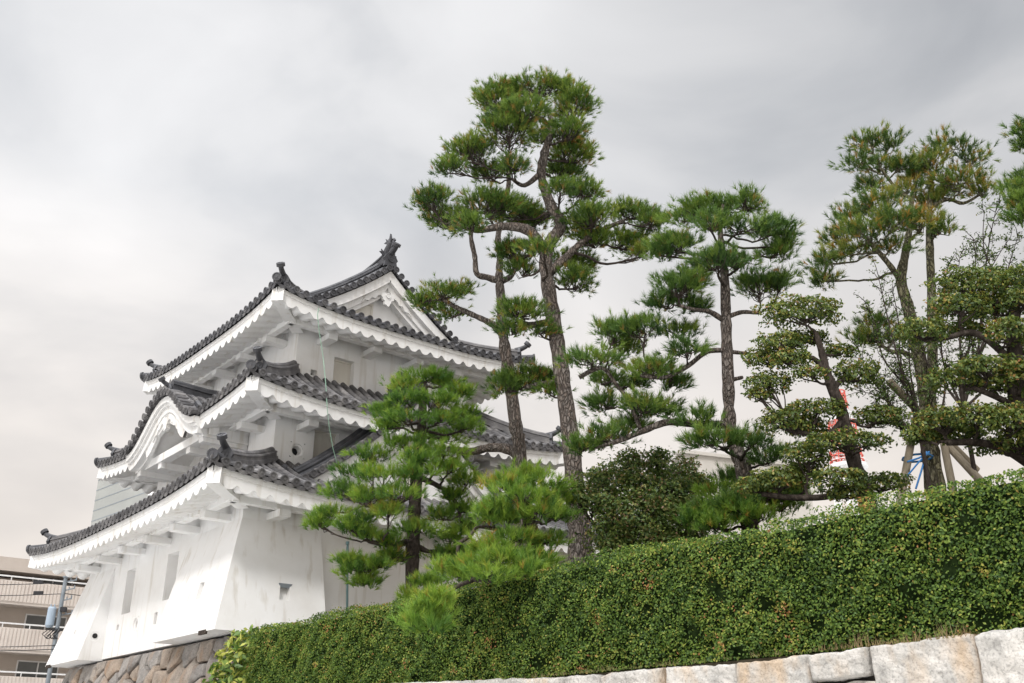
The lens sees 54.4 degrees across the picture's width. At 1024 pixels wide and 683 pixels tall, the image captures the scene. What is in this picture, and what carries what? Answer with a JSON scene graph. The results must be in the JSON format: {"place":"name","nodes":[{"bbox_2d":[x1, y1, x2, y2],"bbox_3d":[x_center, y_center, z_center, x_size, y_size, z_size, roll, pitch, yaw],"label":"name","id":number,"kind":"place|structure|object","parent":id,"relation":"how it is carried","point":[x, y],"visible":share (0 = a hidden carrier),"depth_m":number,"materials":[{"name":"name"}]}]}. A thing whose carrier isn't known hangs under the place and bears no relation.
{"place":"outdoors","nodes":[
{"label":"outdoors","id":0,"kind":"place"},
{"bbox_2d":[0,556,89,682],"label":"apartment building","id":1,"kind":"structure","parent":0,"point":[22,620],"depth_m":63.34,"materials":[{"name":"beige concrete"}]},
{"bbox_2d":[14,660,58,677],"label":"window","id":2,"kind":"structure","parent":1,"relation":"in","point":[22,665],"depth_m":63.49,"materials":[{"name":"clear glass"}]},
{"bbox_2d":[23,614,66,630],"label":"window","id":3,"kind":"structure","parent":1,"relation":"in","point":[36,619],"depth_m":64.52,"materials":[{"name":"clear glass"}]},
{"bbox_2d":[32,577,72,585],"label":"window","id":4,"kind":"structure","parent":1,"relation":"in","point":[58,583],"depth_m":65.82,"materials":[{"name":"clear glass"}]},
{"bbox_2d":[91,479,153,524],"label":"office tower","id":5,"kind":"structure","parent":0,"point":[112,499],"depth_m":205.31,"materials":[{"name":"white paint"}]},
{"bbox_2d":[0,0,1023,558],"label":"sky","id":6,"kind":"structure","parent":0,"point":[160,160],"materials":[{"name":"grey"}]},
{"bbox_2d":[550,651,843,677],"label":"terrace","id":7,"kind":"structure","parent":0,"point":[738,661],"depth_m":10.72,"materials":[{"name":"stone"}]},
{"bbox_2d":[201,623,277,682],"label":"evergreen bush","id":8,"kind":"object","parent":7,"relation":"on","point":[234,672],"visible":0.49,"depth_m":19.17,"materials":[{"name":"green plant"}]},
{"bbox_2d":[346,541,348,607],"bbox_3d":[-3.691,6.248,21.993,0.208,3.644,0.079,15,-27,-32],"label":"slim post","id":9,"kind":"object","parent":7,"relation":"on","point":[347,545],"visible":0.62,"depth_m":22.30,"materials":[{"name":"grey metal"}]},
{"bbox_2d":[297,363,493,601],"bbox_3d":[-2.128,3.136,18.034,3.692,6.357,2.629,0,-23,0],"label":"layered pine","id":10,"kind":"object","parent":7,"relation":"on","point":[417,454],"visible":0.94,"depth_m":18.27,"materials":[{"name":"green plant"}]},
{"bbox_2d":[401,157,526,551],"bbox_3d":[-0.960,0.987,19.253,2.526,11.266,1.391,0,-23,0],"label":"forked pine","id":11,"kind":"object","parent":7,"relation":"on","point":[429,299],"visible":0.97,"depth_m":19.80,"materials":[{"name":"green plant"}]},
{"bbox_2d":[384,453,582,641],"bbox_3d":[-0.356,2.951,13.818,3.829,3.417,2.015,18,-29,-36],"label":"pine","id":12,"kind":"object","parent":7,"relation":"on","point":[466,568],"visible":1,"depth_m":14.13,"materials":[{"name":"green plant"}]},
{"bbox_2d":[402,64,676,569],"bbox_3d":[0.618,-0.065,18.020,5.432,12.245,2.609,0,-23,0],"label":"tall pine","id":13,"kind":"object","parent":7,"relation":"on","point":[507,115],"visible":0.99,"depth_m":18.95,"materials":[{"name":"green plant"}]},
{"bbox_2d":[243,467,1023,682],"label":"hedge","id":14,"kind":"object","parent":7,"relation":"on","point":[896,570],"visible":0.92,"depth_m":10.96,"materials":[{"name":"green plant"}]},
{"bbox_2d":[564,444,715,559],"bbox_3d":[1.990,3.275,15.148,2.668,3.861,1.827,0,-23,0],"label":"evergreen bush","id":15,"kind":"object","parent":7,"relation":"on","point":[667,489],"visible":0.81,"depth_m":15.29,"materials":[{"name":"green plant"}]},
{"bbox_2d":[551,179,807,538],"bbox_3d":[2.782,0.969,15.331,4.420,8.247,2.324,0,-23,0],"label":"upright pine","id":16,"kind":"object","parent":7,"relation":"on","point":[686,280],"visible":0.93,"depth_m":15.68,"materials":[{"name":"green plant"}]},
{"bbox_2d":[672,474,815,536],"bbox_3d":[3.412,3.267,14.078,2.210,3.036,1.510,10,-25,-22],"label":"young pine","id":17,"kind":"object","parent":7,"relation":"on","point":[710,520],"visible":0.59,"depth_m":14.07,"materials":[{"name":"green plant"}]},
{"bbox_2d":[730,290,916,510],"bbox_3d":[4.083,1.620,12.845,2.452,5.113,1.258,0,-23,0],"label":"cloud topiary","id":18,"kind":"object","parent":7,"relation":"on","point":[795,424],"visible":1,"depth_m":13.21,"materials":[{"name":"green plant"}]},
{"bbox_2d":[794,118,1006,494],"bbox_3d":[6.177,0.343,14.470,3.643,8.730,1.997,0,-23,0],"label":"browning pine","id":19,"kind":"object","parent":7,"relation":"on","point":[914,166],"visible":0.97,"depth_m":15.46,"materials":[{"name":"green plant"}]},
{"bbox_2d":[896,423,913,504],"bbox_3d":[5.336,1.807,13.508,0.980,1.772,0.108,15,-27,-31],"label":"log prop","id":20,"kind":"object","parent":19,"relation":"attached to","point":[906,466],"visible":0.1,"depth_m":13.58,"materials":[{"name":"brown wood"}]},
{"bbox_2d":[901,451,933,488],"bbox_3d":[5.607,1.812,13.665,0.423,0.562,0.757,-8,-24,18],"label":"rope","id":21,"kind":"object","parent":19,"relation":"attached to","point":[918,462],"visible":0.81,"depth_m":13.51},
{"bbox_2d":[886,378,979,471],"bbox_3d":[5.946,1.199,14.065,1.520,1.207,0.121,11,-25,-24],"label":"log prop","id":22,"kind":"object","parent":19,"relation":"attached to","point":[958,448],"visible":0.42,"depth_m":13.98,"materials":[{"name":"brown wood"}]},
{"bbox_2d":[940,443,956,492],"bbox_3d":[5.946,1.798,13.512,0.109,1.420,0.634,-9,-24,20],"label":"log prop","id":23,"kind":"object","parent":19,"relation":"attached to","point":[949,471],"visible":0.32,"depth_m":13.58,"materials":[{"name":"brown wood"}]},
{"bbox_2d":[948,446,985,484],"bbox_3d":[6.173,1.683,13.530,0.109,1.094,0.907,6,-24,-13],"label":"log prop","id":24,"kind":"object","parent":19,"relation":"attached to","point":[961,460],"visible":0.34,"depth_m":13.52,"materials":[{"name":"brown wood"}]},
{"bbox_2d":[840,256,965,498],"bbox_3d":[5.494,1.527,13.645,1.833,5.906,1.035,0,-23,0],"label":"leggy shrub","id":25,"kind":"object","parent":7,"relation":"on","point":[904,380],"visible":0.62,"depth_m":14.05,"materials":[{"name":"green plant"}]},
{"bbox_2d":[890,260,1023,465],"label":"cloud topiary","id":26,"kind":"object","parent":7,"relation":"on","point":[976,378],"visible":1,"depth_m":11.83,"materials":[{"name":"green plant"}]},
{"bbox_2d":[907,194,1023,487],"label":"leggy shrub","id":27,"kind":"object","parent":7,"relation":"on","point":[979,350],"visible":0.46,"depth_m":14.37,"materials":[{"name":"green plant"}]},
{"bbox_2d":[987,112,1023,264],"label":"edge pine","id":28,"kind":"object","parent":7,"relation":"on","point":[1014,185],"visible":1,"depth_m":14.56,"materials":[{"name":"green plant"}]},
{"bbox_2d":[642,450,814,543],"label":"concrete building","id":29,"kind":"structure","parent":0,"point":[707,460],"depth_m":73.36,"materials":[{"name":"white concrete"}]},
{"label":"ground","id":30,"kind":"structure","parent":0,"visible":0},
{"bbox_2d":[42,576,76,682],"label":"utility pole","id":31,"kind":"object","parent":30,"relation":"on","point":[50,618],"visible":0.99,"depth_m":44.52,"materials":[{"name":"grey metal"}]},
{"bbox_2d":[0,649,53,650],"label":"overhead wire","id":32,"kind":"object","parent":31,"relation":"attached to","point":[26,650],"visible":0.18,"depth_m":43.78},
{"bbox_2d":[5,645,55,646],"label":"overhead wire","id":33,"kind":"object","parent":31,"relation":"attached to","point":[29,646],"visible":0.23,"depth_m":43.88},
{"bbox_2d":[0,591,80,595],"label":"overhead wire","id":34,"kind":"object","parent":31,"relation":"attached to","point":[38,592],"visible":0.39,"depth_m":44.83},
{"bbox_2d":[0,580,85,585],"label":"overhead wire","id":35,"kind":"object","parent":31,"relation":"attached to","point":[38,581],"visible":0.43,"depth_m":45.02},
{"bbox_2d":[62,636,253,682],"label":"stone base","id":36,"kind":"object","parent":30,"relation":"on","point":[189,663],"visible":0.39,"depth_m":24.00,"materials":[{"name":"beige stone"}]},
{"bbox_2d":[26,234,615,668],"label":"castle tower","id":37,"kind":"structure","parent":36,"relation":"on","point":[226,456],"depth_m":26.46,"materials":[{"name":"white paint"}]},
{"bbox_2d":[317,308,341,477],"bbox_3d":[-4.699,1.192,25.508,0.974,4.728,0.642,0,-23,0],"label":"hanging cable","id":38,"kind":"object","parent":37,"relation":"hanging from","point":[325,385],"visible":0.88,"depth_m":25.53,"materials":[{"name":"black metal"}]},
{"bbox_2d":[410,627,1023,682],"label":"stone wall","id":39,"kind":"structure","parent":30,"relation":"on","point":[994,656],"depth_m":9.20,"materials":[{"name":"stone"}]},
{"bbox_2d":[452,617,1021,681],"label":"grass","id":40,"kind":"structure","parent":39,"relation":"on","point":[851,646],"depth_m":9.39,"materials":[{"name":"green plant"}]},
{"bbox_2d":[827,389,867,519],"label":"radio mast","id":41,"kind":"object","parent":30,"relation":"on","point":[840,463],"visible":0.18,"depth_m":154.20,"materials":[{"name":"red paint"}]}
]}

